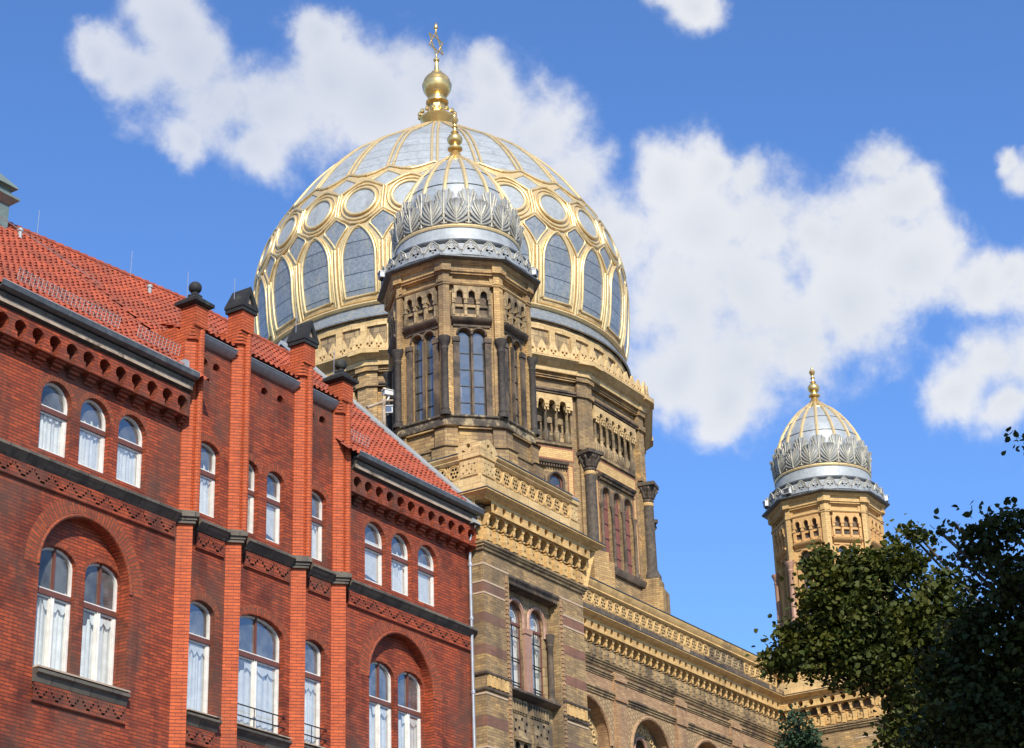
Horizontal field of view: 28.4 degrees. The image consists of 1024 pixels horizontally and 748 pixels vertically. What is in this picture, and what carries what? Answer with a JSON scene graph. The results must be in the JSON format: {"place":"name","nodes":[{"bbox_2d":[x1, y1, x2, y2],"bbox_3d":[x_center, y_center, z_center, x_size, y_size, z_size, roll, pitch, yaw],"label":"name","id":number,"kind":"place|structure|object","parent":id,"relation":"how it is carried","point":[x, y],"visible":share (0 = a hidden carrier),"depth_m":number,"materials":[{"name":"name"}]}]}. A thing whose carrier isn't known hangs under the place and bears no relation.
{"place":"outdoors","nodes":[
{"label":"outdoors","id":0,"kind":"place"},
{"bbox_2d":[0,0,1023,723],"label":"sky","id":1,"kind":"structure","parent":0,"point":[782,189],"materials":[{"name":"blue"}]},
{"bbox_2d":[745,513,1023,747],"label":"linden tree","id":2,"kind":"object","parent":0,"point":[860,627],"visible":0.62,"depth_m":32.93,"materials":[{"name":"green plant"}]},
{"bbox_2d":[892,426,1023,747],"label":"shaded tree","id":3,"kind":"object","parent":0,"point":[983,709],"visible":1,"depth_m":23.91,"materials":[{"name":"green plant"}]},
{"label":"ground","id":4,"kind":"structure","parent":0,"visible":0},
{"bbox_2d":[0,173,484,747],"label":"brick building","id":5,"kind":"structure","parent":4,"relation":"on","point":[230,531],"depth_m":46.12,"materials":[{"name":"brick"}]},
{"bbox_2d":[33,547,71,671],"bbox_3d":[-9.443,4.835,41.349,0.165,2.670,1.060,-16,-28,29],"label":"window","id":6,"kind":"structure","parent":5,"relation":"in","point":[52,616],"depth_m":41.33,"materials":[{"name":"white fabric"}]},
{"bbox_2d":[38,383,67,457],"bbox_3d":[-9.687,0.955,42.437,0.166,1.620,0.880,-16,-28,29],"label":"window","id":7,"kind":"structure","parent":5,"relation":"in","point":[52,435],"depth_m":42.48,"materials":[{"name":"white fabric"}]},
{"bbox_2d":[78,400,105,472],"bbox_3d":[-9.056,1.325,43.325,0.165,1.620,0.880,-16,-28,29],"label":"window","id":8,"kind":"structure","parent":5,"relation":"in","point":[91,438],"depth_m":43.37,"materials":[{"name":"white fabric"}]},
{"bbox_2d":[80,563,116,684],"bbox_3d":[-8.709,5.266,42.384,0.165,2.670,1.060,-16,-28,29],"label":"window","id":9,"kind":"structure","parent":5,"relation":"in","point":[97,648],"depth_m":42.36,"materials":[{"name":"white fabric"}]},
{"bbox_2d":[116,416,142,487],"bbox_3d":[-8.425,1.694,44.213,0.163,1.620,0.880,-16,-28,29],"label":"window","id":10,"kind":"structure","parent":5,"relation":"in","point":[129,454],"depth_m":44.26,"materials":[{"name":"white fabric"}]},
{"bbox_2d":[187,601,209,712],"bbox_3d":[-6.971,6.242,44.422,0.159,2.576,0.870,-16,-28,29],"label":"window","id":11,"kind":"structure","parent":5,"relation":"in","point":[198,656],"depth_m":44.47,"materials":[{"name":"white fabric"}]},
{"bbox_2d":[199,443,215,517],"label":"window","id":12,"kind":"structure","parent":5,"relation":"in","point":[207,479],"depth_m":46.24,"materials":[{"name":"white fabric"}]},
{"bbox_2d":[247,464,254,533],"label":"window","id":13,"kind":"structure","parent":5,"relation":"in","point":[251,493],"depth_m":47.42,"materials":[{"name":"white paint"}]},
{"bbox_2d":[237,615,279,733],"bbox_3d":[-5.880,6.830,45.993,0.167,2.698,1.710,-16,-28,29],"label":"window","id":14,"kind":"structure","parent":5,"relation":"in","point":[253,690],"depth_m":46.10,"materials":[{"name":"white fabric"}]},
{"bbox_2d":[266,473,280,543],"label":"window","id":15,"kind":"structure","parent":5,"relation":"in","point":[273,503],"depth_m":48.06,"materials":[{"name":"white paint"}]},
{"bbox_2d":[304,640,320,745],"bbox_3d":[-4.804,7.516,47.482,0.164,2.576,0.870,-16,-28,29],"label":"window","id":16,"kind":"structure","parent":5,"relation":"in","point":[312,700],"depth_m":47.57,"materials":[{"name":"white fabric"}]},
{"bbox_2d":[311,491,322,561],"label":"window","id":17,"kind":"structure","parent":5,"relation":"in","point":[317,522],"depth_m":49.35,"materials":[{"name":"white paint"}]},
{"bbox_2d":[365,523,382,585],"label":"window","id":18,"kind":"structure","parent":5,"relation":"in","point":[373,552],"depth_m":51.13,"materials":[{"name":"white paint"}]},
{"bbox_2d":[369,662,391,747],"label":"window","id":19,"kind":"structure","parent":5,"relation":"in","point":[379,729],"depth_m":50.08,"materials":[{"name":"white paint"}]},
{"bbox_2d":[391,534,408,595],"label":"window","id":20,"kind":"structure","parent":5,"relation":"in","point":[400,564],"depth_m":51.99,"materials":[{"name":"white paint"}]},
{"bbox_2d":[398,672,420,747],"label":"window","id":21,"kind":"structure","parent":5,"relation":"in","point":[409,736],"depth_m":51.10,"materials":[{"name":"white paint"}]},
{"bbox_2d":[418,546,433,606],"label":"window","id":22,"kind":"structure","parent":5,"relation":"in","point":[425,573],"depth_m":52.88,"materials":[{"name":"white paint"}]},
{"bbox_2d":[253,23,911,747],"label":"domed synagogue","id":23,"kind":"structure","parent":4,"relation":"on","point":[523,405],"depth_m":69.84,"materials":[{"name":"brick"}]},
{"bbox_2d":[366,398,392,425],"bbox_3d":[-3.808,2.487,58.248,0.901,3.984,0.132,14,-28,-32],"label":"equipment mast","id":24,"kind":"object","parent":23,"relation":"on","point":[383,401],"visible":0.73,"depth_m":58.90,"materials":[{"name":"metal"}]},
{"bbox_2d":[381,388,394,398],"bbox_3d":[-3.510,0.677,59.320,0.620,0.389,0.200,11,-27,-27],"label":"security camera","id":25,"kind":"object","parent":24,"relation":"attached to","point":[388,393],"visible":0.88,"depth_m":59.26,"materials":[{"name":"white plastic"}]},
{"bbox_2d":[386,405,393,416],"bbox_3d":[-3.620,1.081,59.045,0.330,0.306,0.180,-3,-24,2],"label":"floodlight","id":26,"kind":"object","parent":24,"relation":"attached to","point":[389,409],"visible":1,"depth_m":59.00,"materials":[{"name":"white plastic"}]},
{"bbox_2d":[377,270,384,280],"bbox_3d":[-3.942,-2.936,61.027,0.180,0.273,0.290,6,-25,-18],"label":"floodlight","id":27,"kind":"object","parent":23,"relation":"attached to","point":[381,274],"visible":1,"depth_m":60.96,"materials":[{"name":"white plastic"}]},
{"bbox_2d":[414,338,422,421],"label":"tower window","id":28,"kind":"structure","parent":23,"relation":"in","point":[418,343],"depth_m":59.06,"materials":[{"name":"blue glass"}]},
{"bbox_2d":[426,334,434,417],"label":"tower window","id":29,"kind":"structure","parent":23,"relation":"in","point":[429,347],"depth_m":58.86,"materials":[{"name":"blue glass"}]},
{"bbox_2d":[458,331,471,414],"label":"tower window","id":30,"kind":"structure","parent":23,"relation":"in","point":[464,344],"depth_m":58.67,"materials":[{"name":"blue glass"}]},
{"bbox_2d":[472,332,485,414],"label":"tower window","id":31,"kind":"structure","parent":23,"relation":"in","point":[478,338],"depth_m":58.76,"materials":[{"name":"blue glass"}]},
{"bbox_2d":[507,341,510,419],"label":"tower window","id":32,"kind":"structure","parent":23,"relation":"in","point":[507,341],"depth_m":59.34,"materials":[{"name":"brown glass"}]},
{"bbox_2d":[510,602,521,689],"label":"pavilion window","id":33,"kind":"structure","parent":23,"relation":"in","point":[513,625],"depth_m":55.58,"materials":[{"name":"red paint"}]},
{"bbox_2d":[513,345,518,423],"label":"tower window","id":34,"kind":"structure","parent":23,"relation":"in","point":[515,350],"depth_m":59.70,"materials":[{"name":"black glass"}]},
{"bbox_2d":[532,268,538,277],"bbox_3d":[0.701,-3.010,61.216,0.180,0.273,0.290,-8,-24,13],"label":"floodlight","id":35,"kind":"object","parent":23,"relation":"attached to","point":[535,271],"visible":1,"depth_m":61.14,"materials":[{"name":"white plastic"}]},
{"bbox_2d":[530,611,542,696],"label":"pavilion window","id":36,"kind":"structure","parent":23,"relation":"in","point":[533,627],"depth_m":56.44,"materials":[{"name":"red paint"}]},
{"bbox_2d":[550,475,561,488],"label":"drum window","id":37,"kind":"structure","parent":23,"relation":"in","point":[554,479],"depth_m":69.30,"materials":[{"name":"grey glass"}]},
{"bbox_2d":[603,490,609,561],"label":"drum window","id":38,"kind":"structure","parent":23,"relation":"in","point":[604,493],"depth_m":70.38,"materials":[{"name":"red glass"}]},
{"bbox_2d":[614,495,621,569],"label":"drum window","id":39,"kind":"structure","parent":23,"relation":"in","point":[615,499],"depth_m":70.91,"materials":[{"name":"red glass"}]},
{"bbox_2d":[625,502,631,573],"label":"drum window","id":40,"kind":"structure","parent":23,"relation":"in","point":[626,506],"depth_m":71.49,"materials":[{"name":"red glass"}]},
{"bbox_2d":[763,500,767,508],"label":"floodlight","id":41,"kind":"object","parent":23,"relation":"attached to","point":[765,504],"visible":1,"depth_m":80.60,"materials":[{"name":"white metal"}]},
{"bbox_2d":[782,487,791,495],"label":"floodlight","id":42,"kind":"object","parent":23,"relation":"attached to","point":[787,491],"visible":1,"depth_m":79.33,"materials":[{"name":"white metal"}]},
{"bbox_2d":[802,552,811,613],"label":"tower window","id":43,"kind":"structure","parent":23,"relation":"in","point":[806,554],"depth_m":78.65,"materials":[{"name":"black glass"}]},
{"label":"street","id":44,"kind":"structure","parent":0,"visible":0},
{"bbox_2d":[774,703,839,747],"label":"young tree","id":45,"kind":"object","parent":44,"relation":"on","point":[802,738],"visible":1,"depth_m":40.80,"materials":[{"name":"green plant"}]}
]}

